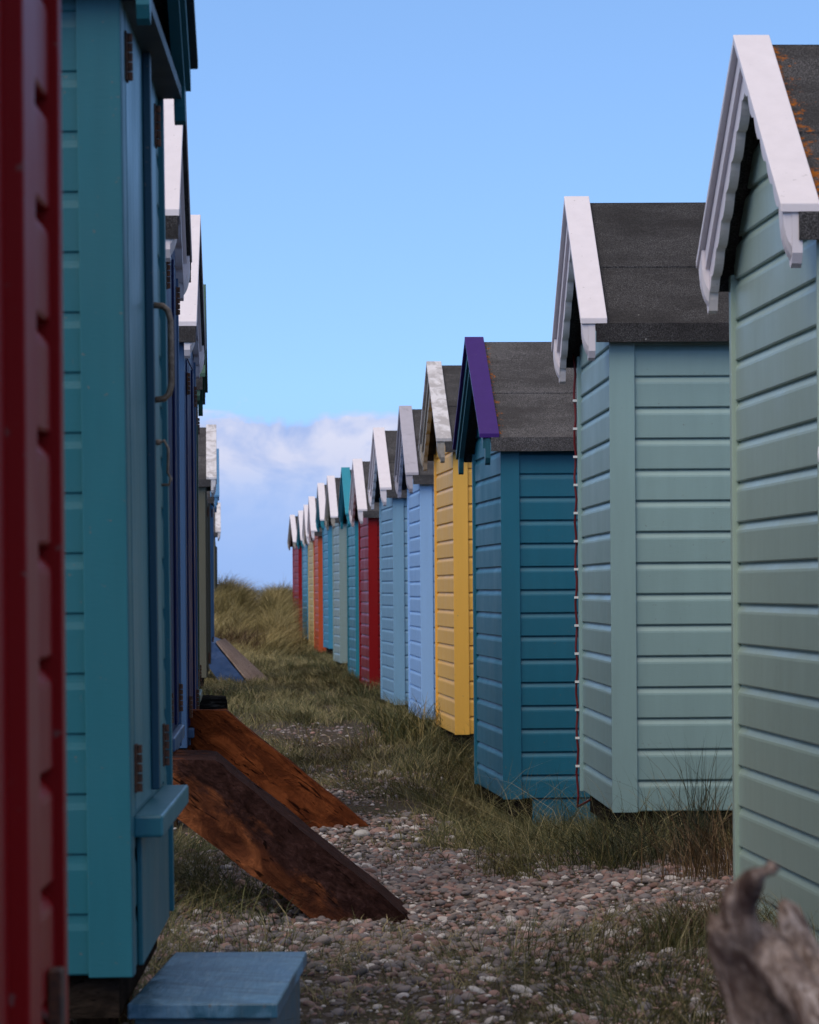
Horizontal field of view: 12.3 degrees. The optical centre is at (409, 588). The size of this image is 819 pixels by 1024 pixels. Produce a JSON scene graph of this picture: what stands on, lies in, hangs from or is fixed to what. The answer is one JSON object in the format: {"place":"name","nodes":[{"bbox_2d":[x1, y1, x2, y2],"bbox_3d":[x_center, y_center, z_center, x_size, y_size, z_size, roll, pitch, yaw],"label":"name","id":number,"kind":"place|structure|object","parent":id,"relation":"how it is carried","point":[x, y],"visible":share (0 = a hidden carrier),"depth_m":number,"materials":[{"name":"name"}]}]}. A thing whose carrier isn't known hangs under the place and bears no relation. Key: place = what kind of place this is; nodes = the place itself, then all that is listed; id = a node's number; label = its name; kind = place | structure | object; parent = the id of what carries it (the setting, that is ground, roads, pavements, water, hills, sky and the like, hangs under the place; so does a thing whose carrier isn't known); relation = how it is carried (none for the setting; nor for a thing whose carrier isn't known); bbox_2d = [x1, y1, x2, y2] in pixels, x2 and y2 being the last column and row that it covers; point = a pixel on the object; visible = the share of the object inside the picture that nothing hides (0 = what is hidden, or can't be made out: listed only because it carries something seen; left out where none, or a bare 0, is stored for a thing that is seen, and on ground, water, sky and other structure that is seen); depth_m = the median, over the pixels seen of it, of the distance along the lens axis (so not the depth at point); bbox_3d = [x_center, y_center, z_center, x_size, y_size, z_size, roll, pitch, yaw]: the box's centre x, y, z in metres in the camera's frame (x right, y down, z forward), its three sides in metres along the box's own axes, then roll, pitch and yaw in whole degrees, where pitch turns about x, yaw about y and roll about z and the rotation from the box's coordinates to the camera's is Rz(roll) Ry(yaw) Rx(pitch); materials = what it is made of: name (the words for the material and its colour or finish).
{"place":"outdoors","nodes":[
{"label":"outdoors","id":0,"kind":"place"},
{"bbox_2d":[214,570,318,661],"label":"dune grass","id":1,"kind":"structure","parent":0,"point":[240,604],"depth_m":73.64,"materials":[{"name":"beige plant"}]},
{"bbox_2d":[68,607,732,1023],"bbox_3d":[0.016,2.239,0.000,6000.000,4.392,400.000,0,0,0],"label":"ground","id":2,"kind":"structure","parent":0,"point":[394,805],"depth_m":13.02,"materials":[{"name":"grey gravel"}]},
{"bbox_2d":[0,0,67,1023],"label":"beach hut","id":3,"kind":"object","parent":2,"relation":"on","point":[33,894],"visible":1,"depth_m":4.43,"materials":[{"name":"paint"}]},
{"bbox_2d":[0,0,8,1023],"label":"door","id":4,"kind":"structure","parent":3,"relation":"in","point":[4,906],"depth_m":4.33,"materials":[{"name":"paint"}]},
{"bbox_2d":[61,0,197,1023],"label":"beach hut","id":5,"kind":"object","parent":2,"relation":"on","point":[127,66],"visible":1,"depth_m":8.50,"materials":[{"name":"teal paint"}]},
{"bbox_2d":[124,10,151,809],"bbox_3d":[-0.629,-0.414,8.996,0.020,1.840,0.738,-1,0,-1],"label":"door","id":6,"kind":"structure","parent":5,"relation":"in","point":[133,55],"depth_m":8.97,"materials":[{"name":"blue paint"}]},
{"bbox_2d":[142,52,174,792],"bbox_3d":[-0.614,-0.414,9.667,0.072,1.840,0.653,-1,0,-1],"label":"door","id":7,"kind":"structure","parent":5,"relation":"in","point":[151,118],"depth_m":9.34,"materials":[{"name":"blue paint"}]},
{"bbox_2d":[164,99,191,751],"bbox_3d":[-2.134,-0.327,14.233,2.602,3.239,1.914,0,0,-2],"label":"beach hut","id":8,"kind":"object","parent":2,"relation":"on","point":[178,235],"visible":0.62,"depth_m":14.24,"materials":[{"name":"paint"}]},
{"bbox_2d":[166,262,174,729],"bbox_3d":[-0.873,-0.361,13.896,0.026,1.769,0.738,0,0,-2],"label":"door","id":9,"kind":"structure","parent":8,"relation":"in","point":[168,264],"depth_m":13.98,"materials":[{"name":"blue paint"}]},
{"bbox_2d":[171,257,182,725],"bbox_3d":[-0.896,-0.361,14.566,0.026,1.769,0.653,0,0,-2],"label":"door","id":10,"kind":"structure","parent":8,"relation":"in","point":[175,296],"depth_m":14.25,"materials":[{"name":"blue paint"}]},
{"bbox_2d":[173,215,205,826],"bbox_3d":[-2.378,-0.301,19.738,2.602,3.278,1.914,0,0,-2],"label":"beach hut","id":11,"kind":"object","parent":2,"relation":"on","point":[192,343],"visible":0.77,"depth_m":19.12,"materials":[{"name":"paint"}]},
{"bbox_2d":[186,360,192,725],"bbox_3d":[-1.118,-0.228,19.396,0.026,1.840,0.738,0,0,-2],"label":"door","id":12,"kind":"structure","parent":11,"relation":"in","point":[188,369],"depth_m":19.24,"materials":[{"name":"blue paint"}]},
{"bbox_2d":[191,369,198,708],"bbox_3d":[-1.139,-0.228,20.066,0.026,1.840,0.653,0,0,-2],"label":"door","id":13,"kind":"structure","parent":11,"relation":"in","point":[193,389],"depth_m":19.74,"materials":[{"name":"blue paint"}]},
{"bbox_2d":[196,284,207,705],"bbox_3d":[-2.603,-0.297,24.319,2.614,3.295,1.914,0,0,-3],"label":"beach hut","id":14,"kind":"object","parent":2,"relation":"on","point":[202,385],"visible":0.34,"depth_m":24.34,"materials":[{"name":"green paint"}]},
{"bbox_2d":[196,409,199,685],"bbox_3d":[-1.344,-0.267,23.996,0.026,1.840,0.738,0,0,-3],"label":"door","id":15,"kind":"structure","parent":14,"relation":"in","point":[196,409],"depth_m":23.66,"materials":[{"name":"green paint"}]},
{"bbox_2d":[196,405,201,688],"bbox_3d":[-1.374,-0.267,24.666,0.026,1.840,0.653,0,0,-3],"label":"door","id":16,"kind":"structure","parent":14,"relation":"in","point":[197,427],"depth_m":24.34,"materials":[{"name":"green paint"}]},
{"bbox_2d":[198,424,216,687],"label":"beach hut","id":17,"kind":"object","parent":2,"relation":"on","point":[207,464],"visible":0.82,"depth_m":42.08,"materials":[{"name":"green paint"}]},
{"bbox_2d":[207,501,209,665],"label":"door","id":18,"kind":"structure","parent":17,"relation":"in","point":[207,501],"depth_m":42.16,"materials":[{"name":"green paint"}]},
{"bbox_2d":[208,503,210,663],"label":"door","id":19,"kind":"structure","parent":17,"relation":"in","point":[209,578],"depth_m":42.84,"materials":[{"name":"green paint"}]},
{"bbox_2d":[204,449,218,678],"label":"beach hut","id":20,"kind":"object","parent":2,"relation":"on","point":[213,502],"visible":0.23,"depth_m":48.15,"materials":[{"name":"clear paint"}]},
{"bbox_2d":[211,509,213,641],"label":"door","id":21,"kind":"structure","parent":20,"relation":"in","point":[211,509],"depth_m":48.16,"materials":[{"name":"clear paint"}]},
{"bbox_2d":[211,506,213,638],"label":"door","id":22,"kind":"structure","parent":20,"relation":"in","point":[211,506],"depth_m":48.84,"materials":[{"name":"clear paint"}]},
{"bbox_2d":[199,695,227,709],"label":"timber block","id":23,"kind":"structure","parent":2,"relation":"on","point":[213,702],"depth_m":25.00,"materials":[{"name":"black wood"}]},
{"bbox_2d":[211,503,220,595],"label":"beach hut","id":24,"kind":"object","parent":2,"relation":"on","point":[217,523],"visible":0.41,"depth_m":80.14,"materials":[{"name":"green paint"}]},
{"bbox_2d":[216,547,217,594],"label":"door","id":25,"kind":"structure","parent":24,"relation":"in","point":[216,547],"depth_m":80.85,"materials":[{"name":"green paint"}]},
{"bbox_2d":[127,952,306,1023],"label":"step","id":26,"kind":"structure","parent":2,"relation":"on","point":[218,987],"depth_m":9.07,"materials":[{"name":"teal paint"}]},
{"bbox_2d":[209,637,268,682],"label":"boarding ramp","id":27,"kind":"structure","parent":2,"relation":"on","point":[227,658],"depth_m":48.03,"materials":[{"name":"blue paint"}]},
{"bbox_2d":[214,620,282,650],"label":"grass tuft","id":28,"kind":"object","parent":2,"relation":"on","point":[238,639],"visible":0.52,"depth_m":65.84,"materials":[{"name":"green plant"}]},
{"bbox_2d":[187,709,368,827],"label":"boarding ramp","id":29,"kind":"structure","parent":2,"relation":"on","point":[255,758],"depth_m":19.15,"materials":[{"name":"brown wood"}]},
{"bbox_2d":[172,750,409,922],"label":"boarding ramp","id":30,"kind":"structure","parent":2,"relation":"on","point":[233,813],"depth_m":13.20,"materials":[{"name":"brown wood"}]},
{"bbox_2d":[287,515,302,637],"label":"beach hut","id":31,"kind":"object","parent":2,"relation":"on","point":[297,560],"visible":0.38,"depth_m":86.46,"materials":[{"name":"red paint"}]},
{"bbox_2d":[296,510,308,641],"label":"beach hut","id":32,"kind":"object","parent":2,"relation":"on","point":[304,563],"visible":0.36,"depth_m":79.77,"materials":[{"name":"blue paint"}]},
{"bbox_2d":[302,505,313,644],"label":"beach hut","id":33,"kind":"object","parent":2,"relation":"on","point":[310,573],"visible":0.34,"depth_m":73.85,"materials":[{"name":"yellow paint"}]},
{"bbox_2d":[307,496,325,653],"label":"beach hut","id":34,"kind":"object","parent":2,"relation":"on","point":[314,534],"visible":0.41,"depth_m":67.44,"materials":[{"name":"orange paint"}]},
{"bbox_2d":[315,483,332,654],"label":"beach hut","id":35,"kind":"object","parent":2,"relation":"on","point":[327,581],"visible":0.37,"depth_m":62.90,"materials":[{"name":"blue paint"}]},
{"bbox_2d":[324,476,347,665],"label":"beach hut","id":36,"kind":"object","parent":2,"relation":"on","point":[339,577],"visible":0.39,"depth_m":56.03,"materials":[{"name":"grey paint"}]},
{"bbox_2d":[338,467,359,677],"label":"beach hut","id":37,"kind":"object","parent":2,"relation":"on","point":[352,580],"visible":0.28,"depth_m":50.06,"materials":[{"name":"teal paint"}]},
{"bbox_2d":[354,829,369,836],"bbox_3d":[-0.231,1.197,18.428,0.080,0.050,0.093,0,0,-25],"label":"beach stone","id":38,"kind":"object","parent":2,"relation":"on","point":[362,832],"visible":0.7,"depth_m":18.39,"materials":[{"name":"white stone"}]},
{"bbox_2d":[349,459,380,689],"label":"beach hut","id":39,"kind":"object","parent":2,"relation":"on","point":[363,514],"visible":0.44,"depth_m":44.86,"materials":[{"name":"paint"}]},
{"bbox_2d":[369,827,387,834],"bbox_3d":[-0.152,1.193,18.548,0.093,0.046,0.072,0,0,8],"label":"beach stone","id":40,"kind":"object","parent":2,"relation":"on","point":[372,831],"visible":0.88,"depth_m":18.53,"materials":[{"name":"stone"}]},
{"bbox_2d":[377,769,393,776],"bbox_3d":[-0.152,1.190,24.266,0.099,0.062,0.125,0,0,33],"label":"beach stone","id":41,"kind":"object","parent":2,"relation":"on","point":[378,774],"visible":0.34,"depth_m":24.23,"materials":[{"name":"grey stone"}]},
{"bbox_2d":[367,427,408,711],"bbox_3d":[0.975,-0.150,37.962,2.664,2.930,1.914,0,0,-4],"label":"beach hut","id":42,"kind":"object","parent":2,"relation":"on","point":[393,591],"visible":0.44,"depth_m":37.23,"materials":[{"name":"blue paint"}]},
{"bbox_2d":[334,693,445,743],"bbox_3d":[0.039,1.004,29.480,1.368,0.439,1.284,0,0,-39],"label":"grass tuft","id":43,"kind":"object","parent":2,"relation":"on","point":[396,728],"visible":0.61,"depth_m":29.40,"materials":[{"name":"green plant"}]},
{"bbox_2d":[392,833,405,839],"bbox_3d":[-0.050,1.200,18.242,0.065,0.041,0.082,0,0,41],"label":"beach stone","id":44,"kind":"object","parent":2,"relation":"on","point":[401,838],"visible":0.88,"depth_m":18.21,"materials":[{"name":"grey stone"}]},
{"bbox_2d":[68,722,732,1023],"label":"pebbles","id":45,"kind":"object","parent":2,"relation":"on","point":[432,874],"visible":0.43,"depth_m":13.10,"materials":[{"name":"grey gravel"}]},
{"bbox_2d":[394,406,435,725],"bbox_3d":[1.246,-0.161,33.891,2.664,2.954,1.914,0,0,-3],"label":"beach hut","id":46,"kind":"object","parent":2,"relation":"on","point":[413,479],"visible":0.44,"depth_m":33.13,"materials":[{"name":"blue paint"}]},
{"bbox_2d":[418,361,473,747],"bbox_3d":[1.468,-0.214,28.953,2.664,3.048,1.914,0,0,-4],"label":"beach hut","id":47,"kind":"object","parent":2,"relation":"on","point":[453,566],"visible":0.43,"depth_m":28.29,"materials":[{"name":"yellow paint"}]},
{"bbox_2d":[453,337,593,827],"bbox_3d":[1.673,0.008,23.018,2.664,3.077,1.914,0,0,-4],"label":"beach hut","id":48,"kind":"object","parent":2,"relation":"on","point":[513,443],"visible":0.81,"depth_m":22.09,"materials":[{"name":"teal paint"}]},
{"bbox_2d":[513,797,732,876],"bbox_3d":[0.928,0.969,15.164,1.156,0.331,1.026,0,0,33],"label":"grass tuft","id":49,"kind":"object","parent":2,"relation":"on","point":[653,852],"visible":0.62,"depth_m":15.17,"materials":[{"name":"green plant"}]},
{"bbox_2d":[551,196,732,841],"bbox_3d":[2.046,-0.274,17.320,2.664,3.046,1.935,0,0,-2],"label":"beach hut","id":50,"kind":"object","parent":2,"relation":"on","point":[640,341],"visible":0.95,"depth_m":16.41,"materials":[{"name":"paint"}]},
{"bbox_2d":[638,904,651,912],"bbox_3d":[0.825,1.111,13.075,0.075,0.040,0.064,0,0,-41],"label":"beach stone","id":51,"kind":"object","parent":2,"relation":"on","point":[644,909],"visible":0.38,"depth_m":13.05,"materials":[{"name":"grey stone"}]},
{"bbox_2d":[615,890,717,953],"bbox_3d":[0.830,1.033,11.694,0.423,0.222,0.354,0,0,-33],"label":"grass tuft","id":52,"kind":"object","parent":2,"relation":"on","point":[660,934],"visible":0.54,"depth_m":11.69,"materials":[{"name":"green plant"}]},
{"bbox_2d":[601,789,732,882],"bbox_3d":[1.117,0.915,14.290,0.840,0.381,0.795,0,0,-43],"label":"grass tuft","id":53,"kind":"object","parent":2,"relation":"on","point":[711,869],"visible":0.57,"depth_m":14.25,"materials":[{"name":"green plant"}]},
{"bbox_2d":[635,738,732,865],"bbox_3d":[1.145,0.814,14.946,0.559,0.593,0.590,0,0,0],"label":"grass tuft","id":54,"kind":"object","parent":2,"relation":"on","point":[700,809],"visible":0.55,"depth_m":14.88,"materials":[{"name":"green plant"}]},
{"bbox_2d":[619,874,775,946],"bbox_3d":[0.960,1.002,11.847,0.611,0.226,0.614,0,0,33],"label":"grass tuft","id":55,"kind":"object","parent":2,"relation":"on","point":[705,910],"visible":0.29,"depth_m":11.88,"materials":[{"name":"green grass"}]},
{"bbox_2d":[696,35,818,942],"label":"beach hut","id":56,"kind":"object","parent":2,"relation":"on","point":[757,258],"visible":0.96,"depth_m":11.78,"materials":[{"name":"green paint"}]},
{"bbox_2d":[706,860,818,1023],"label":"driftwood","id":57,"kind":"object","parent":2,"relation":"on","point":[766,972],"visible":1,"depth_m":4.14,"materials":[{"name":"grey wood"}]},
{"bbox_2d":[68,633,818,1023],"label":"long grass","id":58,"kind":"structure","parent":0,"point":[226,893],"depth_m":15.38,"materials":[{"name":"green plant"}]},
{"bbox_2d":[121,643,818,1023],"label":"short grass","id":59,"kind":"structure","parent":0,"point":[305,709],"depth_m":16.18,"materials":[{"name":"green plant"}]},
{"bbox_2d":[186,0,818,589],"label":"sky","id":60,"kind":"structure","parent":0,"point":[377,187],"materials":[{"name":"blue"}]}
]}

